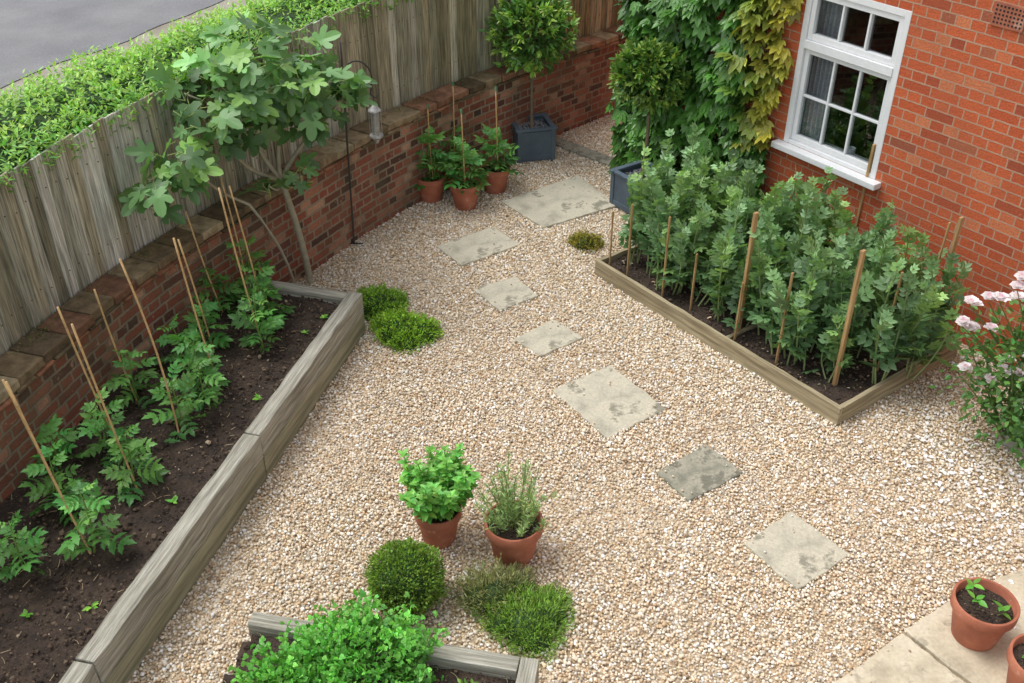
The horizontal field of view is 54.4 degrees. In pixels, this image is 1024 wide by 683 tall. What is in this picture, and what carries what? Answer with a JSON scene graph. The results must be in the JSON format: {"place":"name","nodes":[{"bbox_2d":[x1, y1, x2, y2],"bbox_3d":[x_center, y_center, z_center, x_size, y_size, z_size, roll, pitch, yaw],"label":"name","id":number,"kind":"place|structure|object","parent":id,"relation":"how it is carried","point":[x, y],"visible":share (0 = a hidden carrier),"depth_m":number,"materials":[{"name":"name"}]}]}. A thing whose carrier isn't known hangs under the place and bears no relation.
{"place":"outdoors","nodes":[
{"label":"outdoors","id":0,"kind":"place"},
{"bbox_2d":[0,0,222,87],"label":"asphalt road","id":1,"kind":"structure","parent":0,"point":[36,35],"depth_m":13.88,"materials":[{"name":"grey asphalt"}]},
{"bbox_2d":[0,0,276,107],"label":"verge","id":2,"kind":"structure","parent":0,"point":[157,30],"depth_m":13.32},
{"bbox_2d":[127,114,1023,682],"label":"gravel ground","id":3,"kind":"structure","parent":0,"point":[586,541],"depth_m":6.00,"materials":[{"name":"beige gravel"}]},
{"bbox_2d":[0,278,365,682],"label":"raised vegetable bed","id":4,"kind":"object","parent":3,"relation":"on","point":[221,464],"visible":0.66,"depth_m":5.63,"materials":[{"name":"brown wood"}]},
{"bbox_2d":[0,510,47,582],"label":"tomato plant","id":5,"kind":"object","parent":4,"relation":"on","point":[22,547],"visible":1,"depth_m":5.04,"materials":[{"name":"green plant"}]},
{"bbox_2d":[20,609,32,616],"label":"weed seedling","id":6,"kind":"object","parent":4,"relation":"on","point":[25,613],"visible":1,"depth_m":4.92,"materials":[{"name":"green plant"}]},
{"bbox_2d":[2,379,57,491],"bbox_3d":[-2.525,0.581,5.302,0.105,0.951,0.020,-7,35,-10],"label":"bamboo cane","id":7,"kind":"object","parent":4,"relation":"on","point":[3,380],"visible":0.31,"depth_m":5.16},
{"bbox_2d":[5,381,91,553],"bbox_3d":[-2.287,0.672,4.957,0.127,1.191,0.015,-6,35,-8],"label":"bamboo cane","id":8,"kind":"object","parent":4,"relation":"on","point":[40,452],"visible":0.94,"depth_m":4.88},
{"bbox_2d":[18,439,88,525],"bbox_3d":[-2.490,0.716,5.479,0.414,0.489,0.456,0,34,0],"label":"tomato plant","id":9,"kind":"object","parent":4,"relation":"on","point":[45,488],"visible":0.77,"depth_m":5.43,"materials":[{"name":"green plant"}]},
{"bbox_2d":[33,413,95,475],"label":"tomato plant","id":10,"kind":"object","parent":4,"relation":"on","point":[68,437],"visible":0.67,"depth_m":5.78,"materials":[{"name":"green plant"}]},
{"bbox_2d":[56,307,117,444],"bbox_3d":[-2.405,0.245,5.696,0.122,1.061,0.016,-6,35,-9],"label":"bamboo cane","id":11,"kind":"object","parent":4,"relation":"on","point":[78,356],"visible":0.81,"depth_m":5.60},
{"bbox_2d":[82,601,98,610],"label":"weed seedling","id":12,"kind":"object","parent":4,"relation":"on","point":[94,604],"visible":1,"depth_m":4.96,"materials":[{"name":"green plant"}]},
{"bbox_2d":[52,477,136,560],"bbox_3d":[-2.175,0.924,5.149,0.429,0.518,0.370,0,34,0],"label":"tomato plant","id":13,"kind":"object","parent":4,"relation":"on","point":[87,517],"visible":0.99,"depth_m":5.16,"materials":[{"name":"green plant"}]},
{"bbox_2d":[71,324,137,487],"bbox_3d":[-2.184,0.390,5.378,0.098,1.181,0.026,-8,35,-11],"label":"bamboo cane","id":14,"kind":"object","parent":4,"relation":"on","point":[97,389],"visible":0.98,"depth_m":5.32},
{"bbox_2d":[77,386,142,467],"bbox_3d":[-2.350,0.506,5.827,0.362,0.457,0.378,0,34,0],"label":"tomato plant","id":15,"kind":"object","parent":4,"relation":"on","point":[95,427],"visible":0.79,"depth_m":5.76,"materials":[{"name":"green plant"}]},
{"bbox_2d":[93,289,137,401],"bbox_3d":[-2.436,0.047,6.145,0.084,0.881,0.019,-9,35,-13],"label":"bamboo cane","id":16,"kind":"object","parent":4,"relation":"on","point":[107,326],"visible":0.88,"depth_m":6.07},
{"bbox_2d":[100,349,165,408],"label":"tomato plant","id":17,"kind":"object","parent":4,"relation":"on","point":[116,380],"visible":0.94,"depth_m":6.23,"materials":[{"name":"green plant"}]},
{"bbox_2d":[98,423,169,506],"bbox_3d":[-2.159,0.668,5.572,0.385,0.515,0.372,22,40,28],"label":"tomato plant","id":18,"kind":"object","parent":4,"relation":"on","point":[134,447],"visible":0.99,"depth_m":5.60,"materials":[{"name":"green plant"}]},
{"bbox_2d":[119,259,179,437],"bbox_3d":[-2.069,0.082,5.729,0.096,1.291,0.015,-8,35,-12],"label":"bamboo cane","id":19,"kind":"object","parent":4,"relation":"on","point":[144,319],"visible":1,"depth_m":5.67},
{"bbox_2d":[165,495,177,503],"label":"weed seedling","id":20,"kind":"object","parent":4,"relation":"on","point":[174,499],"visible":1,"depth_m":5.59,"materials":[{"name":"green plant"}]},
{"bbox_2d":[142,360,211,442],"bbox_3d":[-2.035,0.395,6.011,0.324,0.528,0.411,12,36,17],"label":"tomato plant","id":21,"kind":"object","parent":4,"relation":"on","point":[185,408],"visible":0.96,"depth_m":6.00,"materials":[{"name":"green plant"}]},
{"bbox_2d":[146,314,209,372],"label":"tomato plant","id":22,"kind":"object","parent":4,"relation":"on","point":[171,338],"visible":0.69,"depth_m":6.56,"materials":[{"name":"green plant"}]},
{"bbox_2d":[177,239,213,349],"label":"bamboo cane","id":23,"kind":"object","parent":4,"relation":"on","point":[183,254],"visible":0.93,"depth_m":6.51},
{"bbox_2d":[173,238,218,384],"bbox_3d":[-1.959,-0.148,6.207,0.094,1.131,0.022,-8,35,-12],"label":"bamboo cane","id":24,"kind":"object","parent":4,"relation":"on","point":[186,283],"visible":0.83,"depth_m":6.10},
{"bbox_2d":[173,356,226,411],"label":"tomato plant","id":25,"kind":"object","parent":4,"relation":"on","point":[213,373],"visible":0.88,"depth_m":6.20,"materials":[{"name":"green plant"}]},
{"bbox_2d":[171,328,230,403],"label":"tomato plant","id":26,"kind":"object","parent":4,"relation":"on","point":[193,351],"visible":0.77,"depth_m":6.33,"materials":[{"name":"green plant"}]},
{"bbox_2d":[185,211,222,312],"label":"bamboo cane","id":27,"kind":"object","parent":4,"relation":"on","point":[190,225],"visible":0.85,"depth_m":6.94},
{"bbox_2d":[176,298,234,352],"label":"tomato plant","id":28,"kind":"object","parent":4,"relation":"on","point":[224,339],"visible":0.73,"depth_m":6.73,"materials":[{"name":"green plant"}]},
{"bbox_2d":[192,268,239,323],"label":"tomato plant","id":29,"kind":"object","parent":4,"relation":"on","point":[219,285],"visible":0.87,"depth_m":7.14,"materials":[{"name":"green plant"}]},
{"bbox_2d":[220,177,248,287],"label":"bamboo cane","id":30,"kind":"object","parent":4,"relation":"on","point":[233,226],"visible":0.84,"depth_m":7.09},
{"bbox_2d":[218,187,262,341],"bbox_3d":[-1.771,-0.449,6.550,0.117,1.241,0.017,-6,35,-9],"label":"bamboo cane","id":31,"kind":"object","parent":4,"relation":"on","point":[224,210],"visible":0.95,"depth_m":6.44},
{"bbox_2d":[229,186,265,315],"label":"bamboo cane","id":32,"kind":"object","parent":4,"relation":"on","point":[243,235],"visible":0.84,"depth_m":6.79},
{"bbox_2d":[221,235,274,299],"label":"tomato plant","id":33,"kind":"object","parent":4,"relation":"on","point":[259,254],"visible":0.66,"depth_m":7.28,"materials":[{"name":"green plant"}]},
{"bbox_2d":[252,393,259,400],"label":"weed seedling","id":34,"kind":"object","parent":4,"relation":"on","point":[257,397],"visible":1,"depth_m":6.37,"materials":[{"name":"green plant"}]},
{"bbox_2d":[228,282,284,353],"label":"tomato plant","id":35,"kind":"object","parent":4,"relation":"on","point":[272,323],"visible":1,"depth_m":6.74,"materials":[{"name":"green plant"}]},
{"bbox_2d":[229,265,283,326],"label":"tomato plant","id":36,"kind":"object","parent":4,"relation":"on","point":[263,278],"visible":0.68,"depth_m":7.02,"materials":[{"name":"green plant"}]},
{"bbox_2d":[248,278,295,325],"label":"tomato plant","id":37,"kind":"object","parent":4,"relation":"on","point":[274,304],"visible":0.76,"depth_m":7.07,"materials":[{"name":"green plant"}]},
{"bbox_2d":[115,8,377,285],"bbox_3d":[-1.899,-1.171,7.211,0.938,2.190,2.170,29,44,35],"label":"fig tree","id":38,"kind":"object","parent":3,"relation":"on","point":[292,78],"visible":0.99,"depth_m":6.77,"materials":[{"name":"leaf"},{"name":"bark"}]},
{"bbox_2d":[339,41,383,245],"bbox_3d":[-1.246,-1.560,8.155,0.408,1.800,0.116,0,34,0],"label":"shepherds crook with lantern","id":39,"kind":"object","parent":3,"relation":"on","point":[376,135],"visible":0.78,"depth_m":8.01,"materials":[{"name":"metal"}]},
{"bbox_2d":[222,612,538,682],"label":"herb bed","id":40,"kind":"object","parent":3,"relation":"on","point":[452,663],"visible":0.28,"depth_m":4.79,"materials":[{"name":"grey wood"}]},
{"bbox_2d":[228,588,449,682],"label":"parsley plant","id":41,"kind":"object","parent":40,"relation":"on","point":[308,660],"visible":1,"depth_m":4.58,"materials":[{"name":"green plant"}]},
{"bbox_2d":[457,678,478,682],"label":"herb seedling","id":42,"kind":"object","parent":40,"relation":"on","point":[465,681],"visible":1,"depth_m":4.68,"materials":[{"name":"green plant"}]},
{"bbox_2d":[356,282,409,322],"bbox_3d":[-1.033,-0.321,7.745,0.512,0.222,0.527,0,34,0],"label":"thyme mound","id":43,"kind":"object","parent":3,"relation":"on","point":[376,300],"visible":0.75,"depth_m":7.71,"materials":[{"name":"green plant"}]},
{"bbox_2d":[362,536,449,619],"bbox_3d":[-0.557,1.254,5.256,0.471,0.456,0.459,0,34,0],"label":"box ball","id":44,"kind":"object","parent":3,"relation":"on","point":[414,571],"visible":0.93,"depth_m":5.14,"materials":[{"name":"green plant"}]},
{"bbox_2d":[367,304,444,354],"bbox_3d":[-0.797,-0.116,7.434,0.598,0.233,0.536,0,34,0],"label":"thyme mound","id":45,"kind":"object","parent":3,"relation":"on","point":[403,329],"visible":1,"depth_m":7.40,"materials":[{"name":"green plant"}]},
{"bbox_2d":[411,104,454,203],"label":"potted tomato plant","id":46,"kind":"object","parent":3,"relation":"on","point":[430,189],"visible":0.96,"depth_m":9.14,"materials":[{"name":"green plant"}]},
{"bbox_2d":[397,442,482,549],"bbox_3d":[-0.405,0.891,5.611,0.487,0.590,0.472,0,34,0],"label":"potted basil","id":47,"kind":"object","parent":3,"relation":"on","point":[438,493],"visible":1,"depth_m":5.52,"materials":[{"name":"plant"}]},
{"bbox_2d":[433,82,473,190],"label":"potted tomato plant","id":48,"kind":"object","parent":3,"relation":"on","point":[455,149],"visible":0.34,"depth_m":9.35,"materials":[{"name":"green plant"}]},
{"bbox_2d":[438,109,494,210],"bbox_3d":[-0.416,-1.651,9.001,0.536,0.953,0.496,-1,34,-1],"label":"potted tomato plant","id":49,"kind":"object","parent":3,"relation":"on","point":[464,188],"visible":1,"depth_m":9.06,"materials":[{"name":"green plant"}]},
{"bbox_2d":[436,227,519,266],"bbox_3d":[-0.292,-0.812,8.624,0.614,0.055,0.421,-22,40,-29],"label":"stepping stone","id":50,"kind":"object","parent":3,"relation":"on","point":[473,247],"visible":0.97,"depth_m":8.59,"materials":[{"name":"beige stone"}]},
{"bbox_2d":[445,554,542,633],"bbox_3d":[-0.093,1.310,5.326,0.554,0.283,0.510,0,34,0],"label":"heather mound","id":51,"kind":"object","parent":3,"relation":"on","point":[487,586],"visible":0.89,"depth_m":5.34,"materials":[{"name":"green plant"}]},
{"bbox_2d":[471,86,523,194],"bbox_3d":[-0.164,-1.868,9.249,0.539,1.031,0.517,-12,36,-16],"label":"potted tomato plant","id":52,"kind":"object","parent":3,"relation":"on","point":[498,178],"visible":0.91,"depth_m":9.35,"materials":[{"name":"green plant"}]},
{"bbox_2d":[473,277,537,310],"bbox_3d":[-0.049,-0.370,7.980,0.404,0.054,0.389,-19,39,-26],"label":"stepping stone","id":53,"kind":"object","parent":3,"relation":"on","point":[518,291],"visible":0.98,"depth_m":7.95,"materials":[{"name":"beige stone"}]},
{"bbox_2d":[472,447,560,566],"bbox_3d":[0.044,0.930,5.489,0.441,0.664,0.410,10,36,15],"label":"potted rosemary","id":54,"kind":"object","parent":3,"relation":"on","point":[513,528],"visible":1,"depth_m":5.46,"materials":[{"name":"plant"}]},
{"bbox_2d":[469,579,582,668],"bbox_3d":[0.110,1.415,5.228,0.586,0.231,0.568,-27,43,-33],"label":"heather mound","id":55,"kind":"object","parent":3,"relation":"on","point":[534,624],"visible":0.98,"depth_m":5.18,"materials":[{"name":"green plant"}]},
{"bbox_2d":[478,0,580,162],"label":"potted bay tree","id":56,"kind":"object","parent":3,"relation":"on","point":[534,137],"visible":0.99,"depth_m":9.44,"materials":[{"name":"green plant"}]},
{"bbox_2d":[514,319,582,357],"bbox_3d":[0.271,-0.008,7.451,0.411,0.053,0.329,-26,42,-33],"label":"stepping stone","id":57,"kind":"object","parent":3,"relation":"on","point":[543,339],"visible":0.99,"depth_m":7.43,"materials":[{"name":"beige stone"}]},
{"bbox_2d":[502,175,616,229],"bbox_3d":[0.452,-1.297,9.331,0.935,0.056,0.731,-20,39,-26],"label":"stepping stone","id":58,"kind":"object","parent":3,"relation":"on","point":[557,203],"visible":0.98,"depth_m":9.28,"materials":[{"name":"beige stone"}]},
{"bbox_2d":[565,228,605,254],"bbox_3d":[0.634,-0.888,8.624,0.339,0.166,0.326,25,41,31],"label":"thyme mound","id":59,"kind":"object","parent":3,"relation":"on","point":[585,240],"visible":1,"depth_m":8.58,"materials":[{"name":"green plant"}]},
{"bbox_2d":[556,137,618,167],"bbox_3d":[0.845,-1.879,10.178,0.185,0.060,1.133,-29,44,-36],"label":"stone path edging","id":60,"kind":"object","parent":3,"relation":"on","point":[581,151],"visible":0.56,"depth_m":10.23,"materials":[{"name":"grey stone"}]},
{"bbox_2d":[553,365,664,439],"bbox_3d":[0.664,0.418,6.832,0.535,0.050,0.639,-21,39,-27],"label":"stepping stone","id":61,"kind":"object","parent":3,"relation":"on","point":[617,404],"visible":0.98,"depth_m":6.80,"materials":[{"name":"beige stone"}]},
{"bbox_2d":[606,35,692,218],"bbox_3d":[1.174,-1.911,8.785,0.742,1.626,0.749,0,34,0],"label":"potted bay tree","id":62,"kind":"object","parent":3,"relation":"on","point":[665,65],"visible":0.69,"depth_m":8.43,"materials":[{"name":"green plant"}]},
{"bbox_2d":[657,444,742,501],"bbox_3d":[1.167,0.833,6.226,0.462,0.051,0.337,-22,40,-29],"label":"stepping stone","id":63,"kind":"object","parent":3,"relation":"on","point":[699,471],"visible":0.98,"depth_m":6.20,"materials":[{"name":"grey stone"}]},
{"bbox_2d":[733,282,743,340],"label":"wooden stake","id":64,"kind":"object","parent":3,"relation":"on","point":[738,311],"visible":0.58,"depth_m":7.11,"materials":[{"name":"brown wood"}]},
{"bbox_2d":[595,223,960,425],"bbox_3d":[1.960,-0.281,7.710,2.556,0.153,2.777,0,34,0],"label":"bean bed","id":65,"kind":"object","parent":3,"relation":"on","point":[855,390],"visible":0.34,"depth_m":7.13,"materials":[{"name":"brown wood"}]},
{"bbox_2d":[609,211,613,265],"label":"wooden stake","id":66,"kind":"object","parent":65,"relation":"on","point":[611,238],"visible":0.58,"depth_m":8.01,"materials":[{"name":"brown wood"}]},
{"bbox_2d":[626,204,633,275],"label":"wooden stake","id":67,"kind":"object","parent":65,"relation":"on","point":[629,244],"visible":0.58,"depth_m":7.84,"materials":[{"name":"brown wood"}]},
{"bbox_2d":[661,216,670,296],"bbox_3d":[1.170,-0.593,7.593,0.018,0.800,0.013,-21,40,-28],"label":"wooden stake","id":68,"kind":"object","parent":65,"relation":"in","point":[666,252],"visible":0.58,"depth_m":7.53,"materials":[{"name":"brown wood"}]},
{"bbox_2d":[689,253,697,310],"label":"wooden stake","id":69,"kind":"object","parent":65,"relation":"in","point":[693,282],"visible":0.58,"depth_m":7.45,"materials":[{"name":"brown wood"}]},
{"bbox_2d":[737,211,758,332],"bbox_3d":[1.660,-0.423,7.079,0.035,1.100,0.025,-21,40,-28],"label":"wooden stake","id":70,"kind":"object","parent":65,"relation":"in","point":[750,247],"visible":0.56,"depth_m":6.98,"materials":[{"name":"brown wood"}]},
{"bbox_2d":[775,272,793,365],"bbox_3d":[1.860,-0.105,6.836,0.020,0.850,0.014,-21,40,-28],"label":"wooden stake","id":71,"kind":"object","parent":65,"relation":"in","point":[785,314],"visible":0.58,"depth_m":6.80,"materials":[{"name":"brown wood"}]},
{"bbox_2d":[617,122,972,384],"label":"broad bean plants","id":72,"kind":"object","parent":65,"relation":"on","point":[790,235],"visible":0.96,"depth_m":7.08,"materials":[{"name":"green plant"}]},
{"bbox_2d":[832,249,865,385],"bbox_3d":[2.202,-0.095,6.546,0.055,1.160,0.025,-21,40,-28],"label":"wooden stake","id":73,"kind":"object","parent":65,"relation":"in","point":[858,273],"visible":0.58,"depth_m":6.48,"materials":[{"name":"brown wood"}]},
{"bbox_2d":[853,144,875,235],"bbox_3d":[2.720,-0.984,7.810,0.030,1.200,0.021,-21,40,-28],"label":"wooden stake","id":74,"kind":"object","parent":65,"relation":"in","point":[871,158],"visible":0.58,"depth_m":7.62,"materials":[{"name":"brown wood"}]},
{"bbox_2d":[876,272,903,370],"bbox_3d":[2.550,-0.081,6.756,0.020,0.900,0.014,-21,40,-28],"label":"wooden stake","id":75,"kind":"object","parent":65,"relation":"in","point":[895,299],"visible":0.38,"depth_m":6.59,"materials":[{"name":"brown wood"}]},
{"bbox_2d":[913,222,950,340],"bbox_3d":[2.946,-0.362,7.025,0.058,1.060,0.013,-21,40,-28],"label":"wooden stake","id":76,"kind":"object","parent":65,"relation":"in","point":[944,240],"visible":0.42,"depth_m":6.81,"materials":[{"name":"brown wood"}]},
{"bbox_2d":[929,216,963,335],"bbox_3d":[3.007,-0.362,6.971,0.033,1.120,0.072,13,36,18],"label":"wooden stake","id":77,"kind":"object","parent":65,"relation":"in","point":[956,234],"visible":0.46,"depth_m":6.74,"materials":[{"name":"brown wood"}]},
{"bbox_2d":[744,511,848,589],"bbox_3d":[1.613,1.202,5.686,0.450,0.052,0.440,-23,41,-30],"label":"stepping stone","id":78,"kind":"object","parent":3,"relation":"on","point":[804,553],"visible":0.97,"depth_m":5.66,"materials":[{"name":"beige stone"}]},
{"bbox_2d":[835,569,1023,682],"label":"stone patio","id":79,"kind":"structure","parent":3,"relation":"on","point":[931,635],"depth_m":5.05,"materials":[{"name":"beige stone"}]},
{"bbox_2d":[950,577,1020,650],"bbox_3d":[2.390,1.387,5.071,0.320,0.325,0.320,0,34,0],"label":"potted seedling","id":80,"kind":"object","parent":79,"relation":"on","point":[986,614],"visible":1,"depth_m":5.03,"materials":[{"name":"ceramic"}]},
{"bbox_2d":[1006,633,1023,682],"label":"potted seedling","id":81,"kind":"object","parent":79,"relation":"on","point":[1015,658],"visible":1,"depth_m":4.78,"materials":[{"name":"ceramic"}]},
{"bbox_2d":[928,271,1023,468],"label":"rose bush","id":82,"kind":"object","parent":3,"relation":"on","point":[1013,426],"visible":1,"depth_m":6.08,"materials":[{"name":"green plant"}]},
{"bbox_2d":[996,429,1023,457],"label":"rose bed edging","id":83,"kind":"object","parent":3,"relation":"on","point":[1009,445],"visible":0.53,"depth_m":6.38,"materials":[{"name":"grey stone"}]},
{"label":"ground","id":84,"kind":"structure","parent":0,"visible":0},
{"bbox_2d":[0,0,413,192],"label":"privet hedge","id":85,"kind":"object","parent":84,"relation":"on","point":[35,120],"visible":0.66,"depth_m":6.66,"materials":[{"name":"green plant"}]},
{"bbox_2d":[0,41,624,503],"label":"brickwork","id":86,"kind":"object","parent":84,"relation":"on","point":[568,97],"visible":0.39,"depth_m":8.07,"materials":[{"name":"brick"}]},
{"bbox_2d":[0,23,626,412],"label":"coping","id":87,"kind":"object","parent":86,"relation":"on","point":[28,362],"visible":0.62,"depth_m":6.98,"materials":[{"name":"brick"}]},
{"bbox_2d":[0,27,616,375],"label":"moss","id":88,"kind":"object","parent":87,"relation":"on","point":[45,328],"visible":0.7,"depth_m":6.77,"materials":[{"name":"green plant"}]},
{"bbox_2d":[13,36,618,394],"bbox_3d":[-0.940,-1.282,7.827,1.665,0.072,13.951,18,39,25],"label":"mortar bed","id":89,"kind":"object","parent":86,"relation":"on","point":[69,341],"visible":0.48,"depth_m":6.67,"materials":[{"name":"grey concrete"}]},
{"bbox_2d":[0,0,648,356],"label":"wooden fence","id":90,"kind":"object","parent":84,"relation":"on","point":[68,231],"visible":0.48,"depth_m":6.67,"materials":[{"name":"grey wood"}]},
{"bbox_2d":[649,0,1023,367],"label":"walls","id":91,"kind":"structure","parent":84,"relation":"on","point":[952,151],"depth_m":6.96,"materials":[{"name":"brick"}]},
{"bbox_2d":[605,0,803,205],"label":"virginia creeper","id":92,"kind":"object","parent":91,"relation":"attached to","point":[727,78],"visible":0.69,"depth_m":8.30,"materials":[{"name":"green plant"}]},
{"bbox_2d":[800,0,848,140],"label":"curtains","id":93,"kind":"object","parent":91,"relation":"attached to","point":[821,69],"visible":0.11,"depth_m":7.87,"materials":[{"name":"grey fabric"}]},
{"bbox_2d":[771,139,880,190],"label":"sill","id":94,"kind":"structure","parent":91,"relation":"attached to","point":[823,163],"depth_m":7.83,"materials":[{"name":"white paint"}]},
{"bbox_2d":[824,141,868,161],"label":"sill","id":95,"kind":"structure","parent":91,"relation":"attached to","point":[841,149],"depth_m":8.01,"materials":[{"name":"white paint"}]},
{"bbox_2d":[848,146,855,155],"bbox_3d":[2.663,-1.482,7.836,0.068,0.090,0.068,-22,40,-29],"label":"mug","id":96,"kind":"object","parent":95,"relation":"on","point":[851,150],"visible":0.43,"depth_m":7.80,"materials":[{"name":"grey ceramic"}]},
{"bbox_2d":[784,0,912,178],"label":"frame","id":97,"kind":"object","parent":91,"relation":"attached to","point":[838,50],"visible":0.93,"depth_m":7.52,"materials":[{"name":"white paint"}]},
{"bbox_2d":[816,0,898,158],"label":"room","id":98,"kind":"object","parent":91,"relation":"attached to","point":[882,41],"depth_m":9.29,"materials":[{"name":"black"}]},
{"bbox_2d":[990,1,1023,32],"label":"air brick","id":99,"kind":"object","parent":91,"relation":"attached to","point":[1009,14],"visible":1,"depth_m":6.32,"materials":[{"name":"ceramic"}]},
{"bbox_2d":[992,4,1023,29],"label":"air brick holes","id":100,"kind":"object","parent":99,"relation":"attached to","point":[1004,24],"visible":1,"depth_m":6.31,"materials":[{"name":"black"}]}
]}

